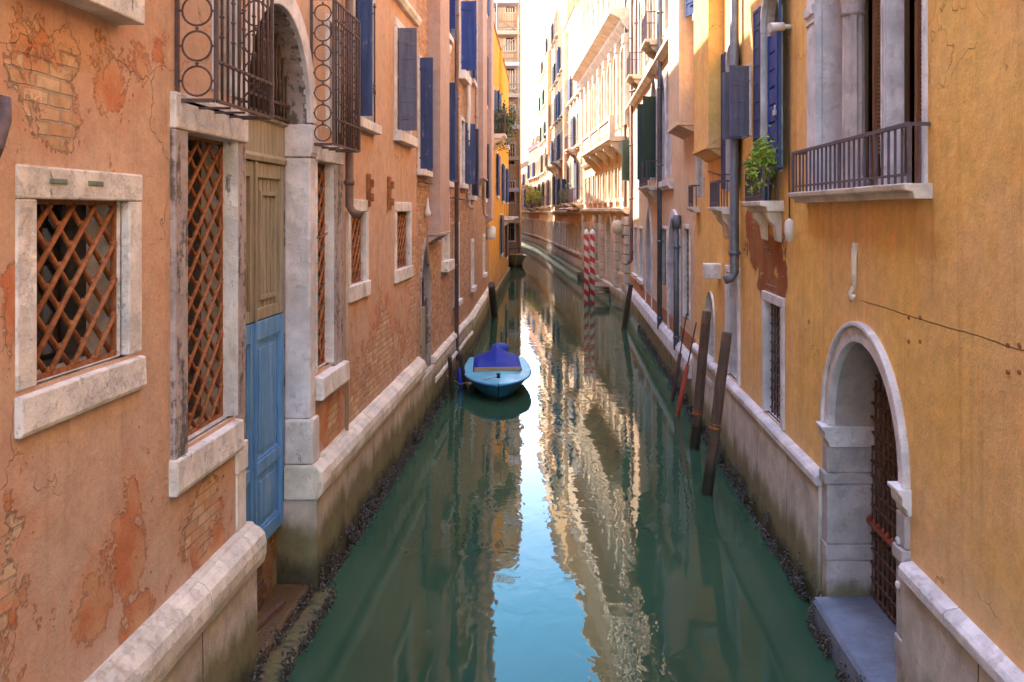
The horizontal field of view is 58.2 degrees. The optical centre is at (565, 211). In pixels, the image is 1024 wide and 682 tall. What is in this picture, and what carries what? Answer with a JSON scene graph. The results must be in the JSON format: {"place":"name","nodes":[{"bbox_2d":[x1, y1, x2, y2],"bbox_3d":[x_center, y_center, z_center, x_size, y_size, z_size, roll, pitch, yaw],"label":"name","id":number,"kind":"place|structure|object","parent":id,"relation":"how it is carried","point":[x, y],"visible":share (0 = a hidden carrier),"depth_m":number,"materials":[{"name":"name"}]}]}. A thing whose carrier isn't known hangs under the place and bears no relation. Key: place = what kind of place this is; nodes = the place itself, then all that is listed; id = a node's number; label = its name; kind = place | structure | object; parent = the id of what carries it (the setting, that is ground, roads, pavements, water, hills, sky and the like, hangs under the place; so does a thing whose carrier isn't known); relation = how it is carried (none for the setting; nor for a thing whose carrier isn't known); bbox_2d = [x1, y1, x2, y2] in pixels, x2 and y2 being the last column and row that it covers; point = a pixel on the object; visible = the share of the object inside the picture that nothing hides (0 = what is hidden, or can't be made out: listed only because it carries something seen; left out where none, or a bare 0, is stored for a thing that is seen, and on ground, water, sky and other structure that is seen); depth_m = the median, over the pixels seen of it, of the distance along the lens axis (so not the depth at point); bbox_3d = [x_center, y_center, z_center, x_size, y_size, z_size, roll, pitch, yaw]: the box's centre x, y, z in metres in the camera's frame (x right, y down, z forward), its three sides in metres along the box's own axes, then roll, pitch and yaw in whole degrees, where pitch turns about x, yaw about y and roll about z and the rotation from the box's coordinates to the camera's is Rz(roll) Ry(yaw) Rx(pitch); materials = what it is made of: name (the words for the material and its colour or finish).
{"place":"outdoors","nodes":[
{"label":"outdoors","id":0,"kind":"place"},
{"bbox_2d":[521,0,545,162],"label":"sky","id":1,"kind":"structure","parent":0,"point":[533,14],"materials":[{"name":"white"}]},
{"bbox_2d":[283,244,841,681],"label":"canal water","id":2,"kind":"structure","parent":0,"point":[556,516],"depth_m":11.97,"materials":[{"name":"green liquid"}]},
{"bbox_2d":[257,569,338,681],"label":"mussel crust","id":3,"kind":"object","parent":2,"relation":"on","point":[315,622],"visible":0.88,"depth_m":9.45},
{"bbox_2d":[447,354,454,398],"bbox_3d":[-2.651,4.528,21.648,0.122,2.614,1.975,0,0,-2],"label":"mooring post","id":4,"kind":"object","parent":2,"relation":"in","point":[451,378],"visible":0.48,"depth_m":21.05,"materials":[{"name":"brown wood"}]},
{"bbox_2d":[458,350,466,386],"bbox_3d":[-2.519,4.603,23.262,0.122,2.471,2.198,0,0,1],"label":"mooring post","id":5,"kind":"object","parent":2,"relation":"in","point":[461,362],"visible":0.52,"depth_m":22.53,"materials":[{"name":"brown wood"}]},
{"bbox_2d":[446,343,531,400],"bbox_3d":[-1.933,4.062,23.324,2.169,1.117,4.547,0,0,0],"label":"motor boat","id":6,"kind":"object","parent":2,"relation":"on","point":[494,368],"visible":0.94,"depth_m":22.82,"materials":[{"name":"blue plastic"}]},
{"bbox_2d":[488,282,497,317],"bbox_3d":[-2.924,4.357,38.009,0.332,3.110,3.208,0,0,0],"label":"mooring post","id":7,"kind":"object","parent":2,"relation":"in","point":[492,300],"visible":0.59,"depth_m":37.05,"materials":[{"name":"brown wood"}]},
{"bbox_2d":[509,248,525,266],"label":"wooden boat","id":8,"kind":"object","parent":2,"relation":"on","point":[516,260],"visible":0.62,"depth_m":73.25,"materials":[{"name":"brown wood"}]},
{"bbox_2d":[583,229,588,303],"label":"striped pole","id":9,"kind":"object","parent":2,"relation":"in","point":[586,266],"visible":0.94,"depth_m":43.67,"materials":[{"name":"white paint"}]},
{"bbox_2d":[589,229,594,303],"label":"striped pole","id":10,"kind":"object","parent":2,"relation":"in","point":[592,266],"visible":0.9,"depth_m":43.77,"materials":[{"name":"white paint"}]},
{"bbox_2d":[589,282,609,300],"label":"landing stage","id":11,"kind":"object","parent":2,"relation":"in","point":[600,284],"visible":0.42,"depth_m":45.22,"materials":[{"name":"grey wood"}]},
{"bbox_2d":[621,283,632,328],"bbox_3d":[2.201,4.243,34.309,0.216,3.176,1.100,0,0,-28],"label":"mooring post","id":12,"kind":"object","parent":2,"relation":"in","point":[627,307],"visible":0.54,"depth_m":34.05,"materials":[{"name":"brown wood"}]},
{"bbox_2d":[670,314,686,400],"bbox_3d":[2.529,3.956,21.190,0.104,3.322,1.270,0,0,-17],"label":"marker pole","id":13,"kind":"object","parent":2,"relation":"in","point":[675,382],"visible":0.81,"depth_m":21.03,"materials":[{"name":"brown paint"}]},
{"bbox_2d":[675,322,696,416],"bbox_3d":[2.469,3.956,19.597,0.104,3.323,1.316,0,0,-23],"label":"marker pole","id":14,"kind":"object","parent":2,"relation":"in","point":[682,390],"visible":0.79,"depth_m":19.44,"materials":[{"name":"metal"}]},
{"bbox_2d":[689,311,710,449],"bbox_3d":[2.438,3.826,17.026,0.537,3.967,0.198,0,0,8],"label":"mooring post","id":15,"kind":"object","parent":2,"relation":"in","point":[696,426],"visible":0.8,"depth_m":16.94,"materials":[{"name":"brown wood"}]},
{"bbox_2d":[701,331,731,495],"bbox_3d":[2.260,3.836,14.258,0.648,3.950,0.185,0,0,13],"label":"mooring post","id":16,"kind":"object","parent":2,"relation":"in","point":[715,425],"visible":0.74,"depth_m":14.17,"materials":[{"name":"brown wood"}]},
{"label":"canal bed","id":17,"kind":"structure","parent":0,"visible":0},
{"bbox_2d":[0,0,425,681],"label":"canal house","id":18,"kind":"structure","parent":17,"relation":"on","point":[212,370],"depth_m":7.20,"materials":[{"name":"paint"}]},
{"bbox_2d":[15,164,146,438],"bbox_3d":[-3.067,0.483,5.640,0.329,1.477,1.460,0,0,0],"label":"window","id":19,"kind":"structure","parent":18,"relation":"in","point":[67,243],"depth_m":5.72,"materials":[{"name":"stone"}]},
{"bbox_2d":[59,0,144,24],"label":"window","id":20,"kind":"structure","parent":18,"relation":"in","point":[119,12],"depth_m":5.75,"materials":[{"name":"stone"}]},
{"bbox_2d":[169,91,244,496],"bbox_3d":[-3.062,0.616,7.560,0.378,3.032,1.480,0,0,0],"label":"window","id":21,"kind":"structure","parent":18,"relation":"in","point":[203,166],"depth_m":7.77,"materials":[{"name":"stone"}]},
{"bbox_2d":[212,0,236,97],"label":"window","id":22,"kind":"structure","parent":18,"relation":"in","point":[230,5],"depth_m":8.16,"materials":[{"name":"metal"}]},
{"bbox_2d":[245,323,253,521],"bbox_3d":[-3.258,2.360,8.985,0.056,2.400,1.060,0,0,0],"label":"door leaf","id":23,"kind":"structure","parent":18,"relation":"in","point":[249,327],"depth_m":9.41,"materials":[{"name":"blue paint"}]},
{"bbox_2d":[252,313,283,539],"bbox_3d":[-3.258,2.360,10.022,0.056,2.400,0.995,0,0,0],"label":"door leaf","id":24,"kind":"structure","parent":18,"relation":"in","point":[271,328],"depth_m":10.11,"materials":[{"name":"blue paint"}]},
{"bbox_2d":[325,14,337,132],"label":"window","id":25,"kind":"structure","parent":18,"relation":"in","point":[329,22],"depth_m":11.28,"materials":[{"name":"stone"}]},
{"bbox_2d":[314,141,349,400],"bbox_3d":[-3.040,0.696,11.410,0.421,3.072,1.300,0,0,0],"label":"window","id":26,"kind":"structure","parent":18,"relation":"in","point":[328,168],"depth_m":11.56,"materials":[{"name":"stone"}]},
{"bbox_2d":[347,199,370,302],"bbox_3d":[-3.075,0.535,13.035,0.351,1.410,1.310,0,0,0],"label":"window","id":27,"kind":"structure","parent":18,"relation":"in","point":[358,228],"depth_m":13.30,"materials":[{"name":"stone"}]},
{"bbox_2d":[249,349,474,681],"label":"mussel crust","id":28,"kind":"object","parent":18,"relation":"attached to","point":[373,507],"visible":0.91,"depth_m":13.29},
{"bbox_2d":[354,0,381,134],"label":"window","id":29,"kind":"structure","parent":18,"relation":"in","point":[363,9],"depth_m":12.74,"materials":[{"name":"wood"}]},
{"bbox_2d":[394,202,413,282],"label":"window","id":30,"kind":"structure","parent":18,"relation":"in","point":[403,210],"depth_m":16.87,"materials":[{"name":"stone"}]},
{"bbox_2d":[394,17,417,147],"bbox_3d":[-2.868,-2.290,16.625,0.567,2.140,1.790,0,0,0],"label":"window","id":31,"kind":"structure","parent":18,"relation":"in","point":[405,39],"depth_m":15.93,"materials":[{"name":"wood"}]},
{"bbox_2d":[416,0,475,427],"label":"canal house","id":32,"kind":"structure","parent":17,"relation":"on","point":[445,131],"depth_m":20.94,"materials":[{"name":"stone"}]},
{"bbox_2d":[417,54,432,176],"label":"window","id":33,"kind":"structure","parent":32,"relation":"in","point":[425,65],"depth_m":18.39,"materials":[{"name":"wood"}]},
{"bbox_2d":[420,237,430,365],"bbox_3d":[-3.027,2.329,19.325,0.196,3.572,1.350,0,0,0],"label":"water door","id":34,"kind":"structure","parent":32,"relation":"in","point":[425,280],"depth_m":19.90,"materials":[{"name":"stone"}]},
{"bbox_2d":[441,188,454,271],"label":"window","id":35,"kind":"structure","parent":32,"relation":"in","point":[447,265],"depth_m":23.02,"materials":[{"name":"stone"}]},
{"bbox_2d":[449,0,455,43],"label":"window","id":36,"kind":"structure","parent":32,"relation":"in","point":[452,3],"depth_m":22.13,"materials":[{"name":"wood"}]},
{"bbox_2d":[449,82,456,186],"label":"window","id":37,"kind":"structure","parent":32,"relation":"in","point":[452,86],"depth_m":21.97,"materials":[{"name":"wood"}]},
{"bbox_2d":[445,222,462,307],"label":"window","id":38,"kind":"structure","parent":32,"relation":"in","point":[460,299],"depth_m":24.28,"materials":[{"name":"stone"}]},
{"bbox_2d":[459,0,475,85],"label":"window","id":39,"kind":"structure","parent":32,"relation":"in","point":[467,9],"depth_m":25.67,"materials":[{"name":"wood"}]},
{"bbox_2d":[460,116,474,188],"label":"window","id":40,"kind":"structure","parent":32,"relation":"in","point":[467,151],"depth_m":26.80,"materials":[{"name":"wood"}]},
{"bbox_2d":[469,0,495,351],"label":"canal house","id":41,"kind":"structure","parent":17,"relation":"on","point":[482,232],"depth_m":32.49,"materials":[{"name":"paint"}]},
{"bbox_2d":[471,238,476,291],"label":"window","id":42,"kind":"structure","parent":41,"relation":"in","point":[473,287],"depth_m":29.78,"materials":[{"name":"stone"}]},
{"bbox_2d":[472,24,476,87],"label":"window","id":43,"kind":"structure","parent":41,"relation":"in","point":[474,81],"depth_m":30.02,"materials":[{"name":"wood"}]},
{"bbox_2d":[471,129,478,200],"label":"window","id":44,"kind":"structure","parent":41,"relation":"in","point":[474,187],"depth_m":28.75,"materials":[{"name":"wood"}]},
{"bbox_2d":[482,144,489,202],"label":"window","id":45,"kind":"structure","parent":41,"relation":"in","point":[488,145],"depth_m":34.95,"materials":[{"name":"wood"}]},
{"bbox_2d":[489,23,518,300],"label":"canal house","id":46,"kind":"structure","parent":17,"relation":"on","point":[499,272],"depth_m":49.00,"materials":[{"name":"paint"}]},
{"bbox_2d":[494,87,497,133],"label":"window","id":47,"kind":"structure","parent":46,"relation":"in","point":[495,92],"depth_m":43.72,"materials":[{"name":"stone"}]},
{"bbox_2d":[496,151,499,198],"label":"window","id":48,"kind":"structure","parent":46,"relation":"in","point":[497,154],"depth_m":45.83,"materials":[{"name":"wood"}]},
{"bbox_2d":[500,213,503,256],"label":"window","id":49,"kind":"structure","parent":46,"relation":"in","point":[501,216],"depth_m":49.81,"materials":[{"name":"stone"}]},
{"bbox_2d":[502,162,504,203],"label":"window","id":50,"kind":"structure","parent":46,"relation":"in","point":[503,166],"depth_m":51.89,"materials":[{"name":"stone"}]},
{"bbox_2d":[494,93,520,152],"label":"potted plant","id":51,"kind":"object","parent":46,"relation":"on","point":[508,122],"visible":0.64,"depth_m":43.45,"materials":[{"name":"green plant"}]},
{"bbox_2d":[494,0,520,253],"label":"tall house","id":52,"kind":"structure","parent":17,"relation":"on","point":[513,233],"depth_m":82.00,"materials":[{"name":"stone"}]},
{"bbox_2d":[506,68,515,88],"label":"window","id":53,"kind":"structure","parent":52,"relation":"in","point":[508,69],"depth_m":82.20,"materials":[{"name":"stone"}]},
{"bbox_2d":[509,223,515,241],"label":"window","id":54,"kind":"structure","parent":52,"relation":"in","point":[512,226],"depth_m":82.16,"materials":[{"name":"stone"}]},
{"bbox_2d":[509,180,515,203],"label":"window","id":55,"kind":"structure","parent":52,"relation":"in","point":[512,195],"depth_m":82.16,"materials":[{"name":"wood"}]},
{"bbox_2d":[521,135,538,244],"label":"canal house","id":56,"kind":"structure","parent":17,"relation":"on","point":[524,215],"depth_m":125.49,"materials":[{"name":"paint"}]},
{"bbox_2d":[525,140,539,249],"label":"canal house","id":57,"kind":"structure","parent":17,"relation":"on","point":[533,177],"depth_m":111.91,"materials":[{"name":"paint"}]},
{"bbox_2d":[535,26,545,253],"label":"canal house","id":58,"kind":"structure","parent":17,"relation":"on","point":[542,136],"depth_m":99.38,"materials":[{"name":"paint"}]},
{"bbox_2d":[529,187,541,206],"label":"potted plant","id":59,"kind":"object","parent":58,"relation":"on","point":[538,195],"visible":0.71,"depth_m":100.46,"materials":[{"name":"green plant"}]},
{"bbox_2d":[541,0,558,261],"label":"canal house","id":60,"kind":"structure","parent":17,"relation":"on","point":[551,8],"depth_m":86.83,"materials":[{"name":"paint"}]},
{"bbox_2d":[552,173,555,206],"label":"window","id":61,"kind":"structure","parent":60,"relation":"in","point":[554,177],"depth_m":83.07,"materials":[{"name":"stone"}]},
{"bbox_2d":[551,0,573,267],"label":"canal house","id":62,"kind":"structure","parent":17,"relation":"on","point":[565,8],"depth_m":76.89,"materials":[{"name":"paint"}]},
{"bbox_2d":[557,90,560,120],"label":"window","id":63,"kind":"structure","parent":62,"relation":"in","point":[559,92],"depth_m":78.05,"materials":[{"name":"wood"}]},
{"bbox_2d":[557,45,560,76],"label":"window","id":64,"kind":"structure","parent":62,"relation":"in","point":[559,47],"depth_m":78.05,"materials":[{"name":"wood"}]},
{"bbox_2d":[558,5,583,278],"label":"canal house","id":65,"kind":"structure","parent":17,"relation":"on","point":[573,170],"depth_m":66.25,"materials":[{"name":"paint"}]},
{"bbox_2d":[556,181,570,211],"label":"potted plant","id":66,"kind":"object","parent":65,"relation":"on","point":[566,197],"visible":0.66,"depth_m":67.61,"materials":[{"name":"green plant"}]},
{"bbox_2d":[568,74,572,104],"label":"window","id":67,"kind":"structure","parent":65,"relation":"in","point":[570,82],"depth_m":67.76,"materials":[{"name":"stone"}]},
{"bbox_2d":[571,114,575,148],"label":"window","id":68,"kind":"structure","parent":65,"relation":"in","point":[573,120],"depth_m":65.37,"materials":[{"name":"stone"}]},
{"bbox_2d":[574,155,578,201],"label":"window","id":69,"kind":"structure","parent":65,"relation":"in","point":[576,163],"depth_m":62.90,"materials":[{"name":"stone"}]},
{"bbox_2d":[574,110,579,147],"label":"window","id":70,"kind":"structure","parent":65,"relation":"in","point":[577,113],"depth_m":64.14,"materials":[{"name":"stone"}]},
{"bbox_2d":[577,155,582,201],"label":"window","id":71,"kind":"structure","parent":65,"relation":"in","point":[581,159],"depth_m":61.76,"materials":[{"name":"stone"}]},
{"bbox_2d":[570,0,630,311],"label":"palace","id":72,"kind":"structure","parent":17,"relation":"on","point":[599,75],"depth_m":46.82,"materials":[{"name":"stone"}]},
{"bbox_2d":[583,176,587,203],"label":"window","id":73,"kind":"structure","parent":72,"relation":"in","point":[586,177],"depth_m":57.81,"materials":[{"name":"stone"}]},
{"bbox_2d":[587,174,591,203],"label":"window","id":74,"kind":"structure","parent":72,"relation":"in","point":[589,176],"depth_m":55.37,"materials":[{"name":"stone"}]},
{"bbox_2d":[591,173,595,203],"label":"window","id":75,"kind":"structure","parent":72,"relation":"in","point":[594,174],"depth_m":54.16,"materials":[{"name":"stone"}]},
{"bbox_2d":[595,171,600,202],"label":"window","id":76,"kind":"structure","parent":72,"relation":"in","point":[599,172],"depth_m":50.74,"materials":[{"name":"stone"}]},
{"bbox_2d":[600,169,606,202],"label":"window","id":77,"kind":"structure","parent":72,"relation":"in","point":[604,175],"depth_m":49.26,"materials":[{"name":"stone"}]},
{"bbox_2d":[607,63,608,117],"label":"window","id":78,"kind":"structure","parent":72,"relation":"in","point":[608,63],"depth_m":46.87,"materials":[{"name":"stone"}]},
{"bbox_2d":[605,214,612,283],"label":"water door","id":79,"kind":"structure","parent":72,"relation":"in","point":[608,225],"depth_m":47.57,"materials":[{"name":"stone"}]},
{"bbox_2d":[606,167,612,202],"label":"window","id":80,"kind":"structure","parent":72,"relation":"in","point":[610,170],"depth_m":46.69,"materials":[{"name":"stone"}]},
{"bbox_2d":[612,164,618,201],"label":"window","id":81,"kind":"structure","parent":72,"relation":"in","point":[616,167],"depth_m":44.25,"materials":[{"name":"stone"}]},
{"bbox_2d":[613,54,617,131],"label":"window","id":82,"kind":"structure","parent":72,"relation":"in","point":[614,60],"depth_m":44.43,"materials":[{"name":"stone"}]},
{"bbox_2d":[620,45,623,127],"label":"window","id":83,"kind":"structure","parent":72,"relation":"in","point":[621,51],"depth_m":41.99,"materials":[{"name":"stone"}]},
{"bbox_2d":[622,0,695,403],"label":"canal house","id":84,"kind":"structure","parent":17,"relation":"on","point":[658,165],"depth_m":26.35,"materials":[{"name":"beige paint"}]},
{"bbox_2d":[622,140,629,180],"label":"window","id":85,"kind":"structure","parent":84,"relation":"in","point":[625,143],"depth_m":38.46,"materials":[{"name":"wood"}]},
{"bbox_2d":[631,225,637,278],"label":"window","id":86,"kind":"structure","parent":84,"relation":"in","point":[633,274],"depth_m":37.48,"materials":[{"name":"stone"}]},
{"bbox_2d":[636,226,643,284],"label":"window","id":87,"kind":"structure","parent":84,"relation":"in","point":[640,279],"depth_m":34.75,"materials":[{"name":"stone"}]},
{"bbox_2d":[638,0,642,73],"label":"window","id":88,"kind":"structure","parent":84,"relation":"in","point":[640,7],"depth_m":34.68,"materials":[{"name":"stone"}]},
{"bbox_2d":[644,0,648,65],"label":"window","id":89,"kind":"structure","parent":84,"relation":"in","point":[646,2],"depth_m":31.00,"materials":[{"name":"stone"}]},
{"bbox_2d":[637,75,656,180],"bbox_3d":[2.697,-2.664,29.219,0.668,3.358,2.135,0,0,0],"label":"window","id":90,"kind":"structure","parent":84,"relation":"in","point":[647,111],"depth_m":28.26,"materials":[{"name":"wood"}]},
{"bbox_2d":[649,0,654,38],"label":"window","id":91,"kind":"structure","parent":84,"relation":"in","point":[651,2],"depth_m":29.58,"materials":[{"name":"stone"}]},
{"bbox_2d":[645,202,664,309],"bbox_3d":[3.003,1.827,30.909,0.455,4.576,2.467,0,0,0],"label":"water door","id":92,"kind":"structure","parent":84,"relation":"in","point":[648,228],"depth_m":31.89,"materials":[{"name":"grey stone"}]},
{"bbox_2d":[662,72,669,178],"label":"window","id":93,"kind":"structure","parent":84,"relation":"in","point":[663,74],"depth_m":26.76,"materials":[{"name":"grey stone"}]},
{"bbox_2d":[664,0,668,28],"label":"window","id":94,"kind":"structure","parent":84,"relation":"in","point":[666,2],"depth_m":25.48,"materials":[{"name":"stone"}]},
{"bbox_2d":[662,226,672,286],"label":"window","id":95,"kind":"structure","parent":84,"relation":"in","point":[664,229],"depth_m":26.63,"materials":[{"name":"stone"}]},
{"bbox_2d":[665,67,671,176],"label":"window","id":96,"kind":"structure","parent":84,"relation":"in","point":[667,79],"depth_m":25.39,"materials":[{"name":"grey stone"}]},
{"bbox_2d":[667,209,688,341],"bbox_3d":[3.048,2.030,23.725,0.565,4.170,2.611,0,0,0],"label":"water door","id":97,"kind":"structure","parent":84,"relation":"in","point":[670,230],"depth_m":24.75,"materials":[{"name":"grey stone"}]},
{"bbox_2d":[682,224,690,321],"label":"window","id":98,"kind":"structure","parent":84,"relation":"in","point":[684,226],"depth_m":21.82,"materials":[{"name":"stone"}]},
{"bbox_2d":[685,0,1023,681],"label":"canal house","id":99,"kind":"structure","parent":17,"relation":"on","point":[860,287],"depth_m":8.77,"materials":[{"name":"paint"}]},
{"bbox_2d":[685,0,693,20],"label":"window","id":100,"kind":"structure","parent":99,"relation":"in","point":[689,4],"depth_m":19.68,"materials":[{"name":"stone"}]},
{"bbox_2d":[696,156,703,197],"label":"window","id":101,"kind":"structure","parent":99,"relation":"in","point":[699,162],"depth_m":19.65,"materials":[{"name":"stone"}]},
{"bbox_2d":[721,39,729,191],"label":"window","id":102,"kind":"structure","parent":99,"relation":"in","point":[725,57],"depth_m":16.03,"materials":[{"name":"stone"}]},
{"bbox_2d":[725,265,739,385],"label":"window","id":103,"kind":"structure","parent":99,"relation":"in","point":[732,290],"depth_m":15.95,"materials":[{"name":"grey stone"}]},
{"bbox_2d":[722,64,751,139],"bbox_3d":[2.721,-1.692,14.275,0.460,1.115,0.734,0,0,0],"label":"window","id":104,"kind":"structure","parent":99,"relation":"in","point":[736,83],"depth_m":13.95,"materials":[{"name":"wood"}]},
{"bbox_2d":[637,325,864,681],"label":"mussel crust","id":105,"kind":"object","parent":99,"relation":"attached to","point":[797,583],"visible":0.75,"depth_m":11.70},
{"bbox_2d":[743,125,777,200],"bbox_3d":[2.695,-0.609,12.408,0.544,1.115,1.147,0,0,0],"label":"potted plant","id":106,"kind":"object","parent":99,"relation":"on","point":[762,155],"visible":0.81,"depth_m":12.24,"materials":[{"name":"green plant"}]},
{"bbox_2d":[753,0,782,172],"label":"window","id":107,"kind":"structure","parent":99,"relation":"in","point":[767,46],"depth_m":13.08,"materials":[{"name":"wood"}]},
{"bbox_2d":[761,290,784,429],"bbox_3d":[2.951,1.978,12.450,0.320,1.715,1.260,0,0,0],"label":"window","id":108,"kind":"structure","parent":99,"relation":"in","point":[773,306],"depth_m":12.86,"materials":[{"name":"grey stone"}]},
{"bbox_2d":[804,0,927,190],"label":"triple window","id":109,"kind":"structure","parent":99,"relation":"in","point":[837,30],"depth_m":9.30,"materials":[{"name":"grey stone"}]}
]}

